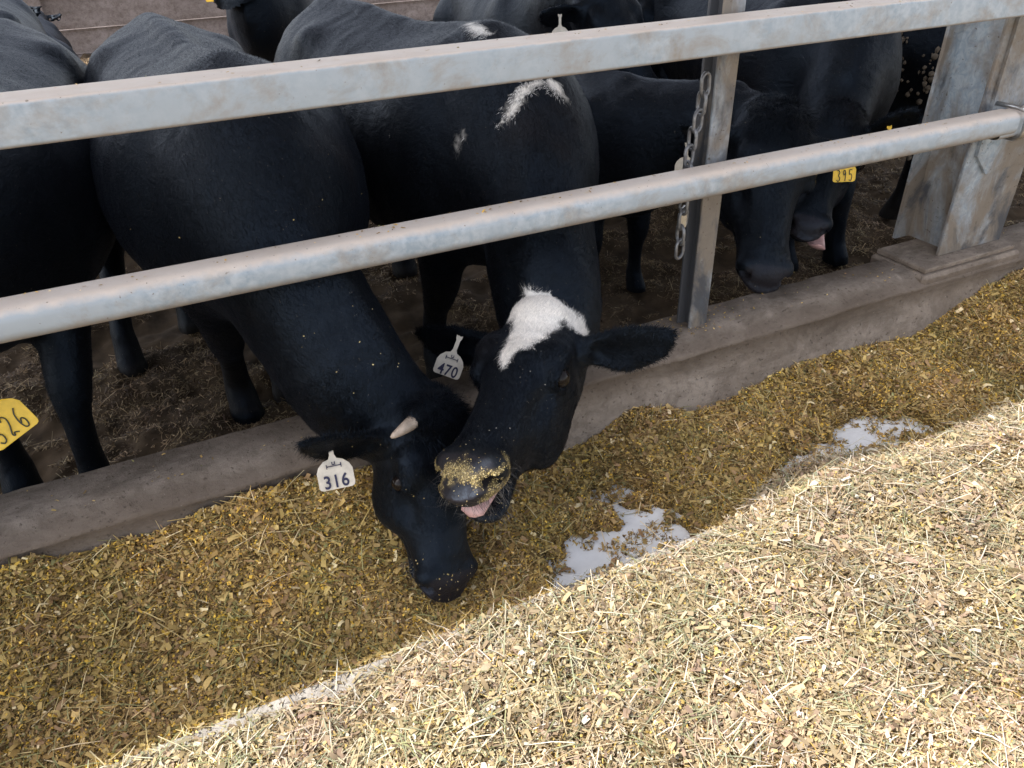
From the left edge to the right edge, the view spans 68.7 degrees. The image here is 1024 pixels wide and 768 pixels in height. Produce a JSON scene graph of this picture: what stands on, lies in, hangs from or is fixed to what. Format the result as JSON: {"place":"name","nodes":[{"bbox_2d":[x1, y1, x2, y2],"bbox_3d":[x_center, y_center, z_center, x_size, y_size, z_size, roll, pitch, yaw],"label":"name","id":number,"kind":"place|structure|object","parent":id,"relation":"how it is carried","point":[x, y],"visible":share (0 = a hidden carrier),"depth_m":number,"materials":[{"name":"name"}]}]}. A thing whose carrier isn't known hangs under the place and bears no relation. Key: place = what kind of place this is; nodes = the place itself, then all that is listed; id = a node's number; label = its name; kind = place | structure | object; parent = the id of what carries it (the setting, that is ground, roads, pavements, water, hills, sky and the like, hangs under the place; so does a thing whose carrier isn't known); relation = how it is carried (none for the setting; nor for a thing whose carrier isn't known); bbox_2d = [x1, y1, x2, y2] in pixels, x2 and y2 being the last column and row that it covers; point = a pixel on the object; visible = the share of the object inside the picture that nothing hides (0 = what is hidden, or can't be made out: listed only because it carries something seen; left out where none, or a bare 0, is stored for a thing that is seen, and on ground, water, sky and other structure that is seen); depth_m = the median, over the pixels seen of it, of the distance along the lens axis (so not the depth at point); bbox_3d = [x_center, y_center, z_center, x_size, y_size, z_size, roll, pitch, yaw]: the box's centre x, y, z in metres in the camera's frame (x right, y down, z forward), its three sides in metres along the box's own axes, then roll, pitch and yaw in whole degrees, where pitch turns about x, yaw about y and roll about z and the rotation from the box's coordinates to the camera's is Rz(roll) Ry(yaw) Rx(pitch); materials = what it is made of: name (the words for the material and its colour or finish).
{"place":"outdoors","nodes":[
{"label":"outdoors","id":0,"kind":"place"},
{"bbox_2d":[105,520,733,767],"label":"feed alley","id":1,"kind":"structure","parent":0,"point":[306,693],"depth_m":1.55,"materials":[{"name":"concrete"}]},
{"bbox_2d":[87,394,1023,767],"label":"chopped feed","id":2,"kind":"object","parent":1,"relation":"on","point":[857,468],"visible":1,"depth_m":1.52},
{"bbox_2d":[130,409,1023,767],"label":"feed drift","id":3,"kind":"object","parent":1,"relation":"on","point":[812,579],"visible":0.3,"depth_m":1.52,"materials":[{"name":"beige plant"}]},
{"bbox_2d":[0,20,1023,493],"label":"pen floor","id":4,"kind":"structure","parent":0,"point":[156,328],"depth_m":3.20,"materials":[{"name":"soil"}]},
{"bbox_2d":[0,0,47,35],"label":"cow","id":5,"kind":"object","parent":4,"relation":"on","point":[21,12],"visible":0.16,"depth_m":3.99},
{"bbox_2d":[38,10,79,58],"bbox_3d":[-4.649,-3.220,7.313,0.872,0.720,2.392,-16,35,-20],"label":"cow","id":6,"kind":"object","parent":4,"relation":"on","point":[51,29],"visible":0.19,"depth_m":7.31},
{"bbox_2d":[0,18,147,493],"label":"cow","id":7,"kind":"object","parent":4,"relation":"on","point":[55,230],"visible":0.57,"depth_m":2.06},
{"bbox_2d":[23,0,439,57],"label":"board wall","id":8,"kind":"structure","parent":4,"relation":"on","point":[87,26],"depth_m":9.32,"materials":[{"name":"brown wood"}]},
{"bbox_2d":[206,0,313,62],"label":"cow","id":9,"kind":"object","parent":4,"relation":"on","point":[256,27],"visible":0.24,"depth_m":4.84},
{"bbox_2d":[83,12,478,608],"bbox_3d":[-0.804,-0.423,2.329,0.744,1.219,2.385,-22,38,-27],"label":"cow","id":10,"kind":"object","parent":4,"relation":"on","point":[349,379],"visible":0.71,"depth_m":1.70},
{"bbox_2d":[274,0,679,530],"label":"cow","id":11,"kind":"object","parent":4,"relation":"on","point":[538,352],"visible":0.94,"depth_m":1.93},
{"bbox_2d":[0,58,1023,494],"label":"straw bedding","id":12,"kind":"object","parent":4,"relation":"on","point":[206,354],"visible":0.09,"depth_m":2.90,"materials":[{"name":"brown plant"}]},
{"bbox_2d":[433,0,658,78],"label":"cow","id":13,"kind":"object","parent":4,"relation":"on","point":[532,17],"visible":0.32,"depth_m":3.17},
{"bbox_2d":[637,0,667,78],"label":"cow","id":14,"kind":"object","parent":4,"relation":"on","point":[647,6],"visible":0.06,"depth_m":3.74},
{"bbox_2d":[575,70,855,300],"bbox_3d":[0.409,-0.868,3.168,0.606,0.968,1.971,-26,40,-32],"label":"cow","id":15,"kind":"object","parent":4,"relation":"on","point":[643,124],"visible":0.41,"depth_m":2.55},
{"bbox_2d":[650,0,922,271],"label":"cow","id":16,"kind":"object","parent":4,"relation":"on","point":[848,87],"visible":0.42,"depth_m":2.79},
{"bbox_2d":[879,26,946,219],"bbox_3d":[1.872,-1.853,4.383,0.685,1.201,2.439,-12,34,-14],"label":"cow","id":17,"kind":"object","parent":4,"relation":"on","point":[921,51],"visible":0.08,"depth_m":3.50},
{"bbox_2d":[545,415,933,589],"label":"trough floor","id":18,"kind":"structure","parent":0,"point":[580,561],"depth_m":2.00,"materials":[{"name":"grey concrete"}]},
{"bbox_2d":[0,267,1023,767],"bbox_3d":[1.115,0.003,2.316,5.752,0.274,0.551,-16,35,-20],"label":"trough feed","id":19,"kind":"object","parent":18,"relation":"on","point":[722,455],"visible":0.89,"depth_m":1.76,"materials":[{"name":"brown food"}]},
{"label":"ground","id":20,"kind":"structure","parent":0,"visible":0},
{"bbox_2d":[0,222,1023,568],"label":"concrete kerb","id":21,"kind":"structure","parent":20,"relation":"on","point":[744,346],"depth_m":2.21,"materials":[{"name":"grey concrete"}]},
{"bbox_2d":[0,0,1023,343],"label":"steel fence","id":22,"kind":"object","parent":21,"relation":"on","point":[720,36],"visible":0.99,"depth_m":1.61,"materials":[{"name":"grey metal"}]},
{"bbox_2d":[674,71,710,259],"bbox_3d":[0.478,-0.567,1.999,0.077,0.500,0.045,-16,35,-20],"label":"steel chain","id":23,"kind":"object","parent":22,"relation":"hanging from","point":[682,220],"visible":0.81,"depth_m":1.96,"materials":[{"name":"grey metal"}]},
{"bbox_2d":[24,1,1003,510],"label":"spilled feed","id":24,"kind":"object","parent":21,"relation":"on","point":[520,201],"visible":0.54,"depth_m":1.83},
{"bbox_2d":[877,16,1023,273],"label":"steel column","id":25,"kind":"structure","parent":21,"relation":"on","point":[956,202],"depth_m":2.56,"materials":[{"name":"metal"}]}
]}

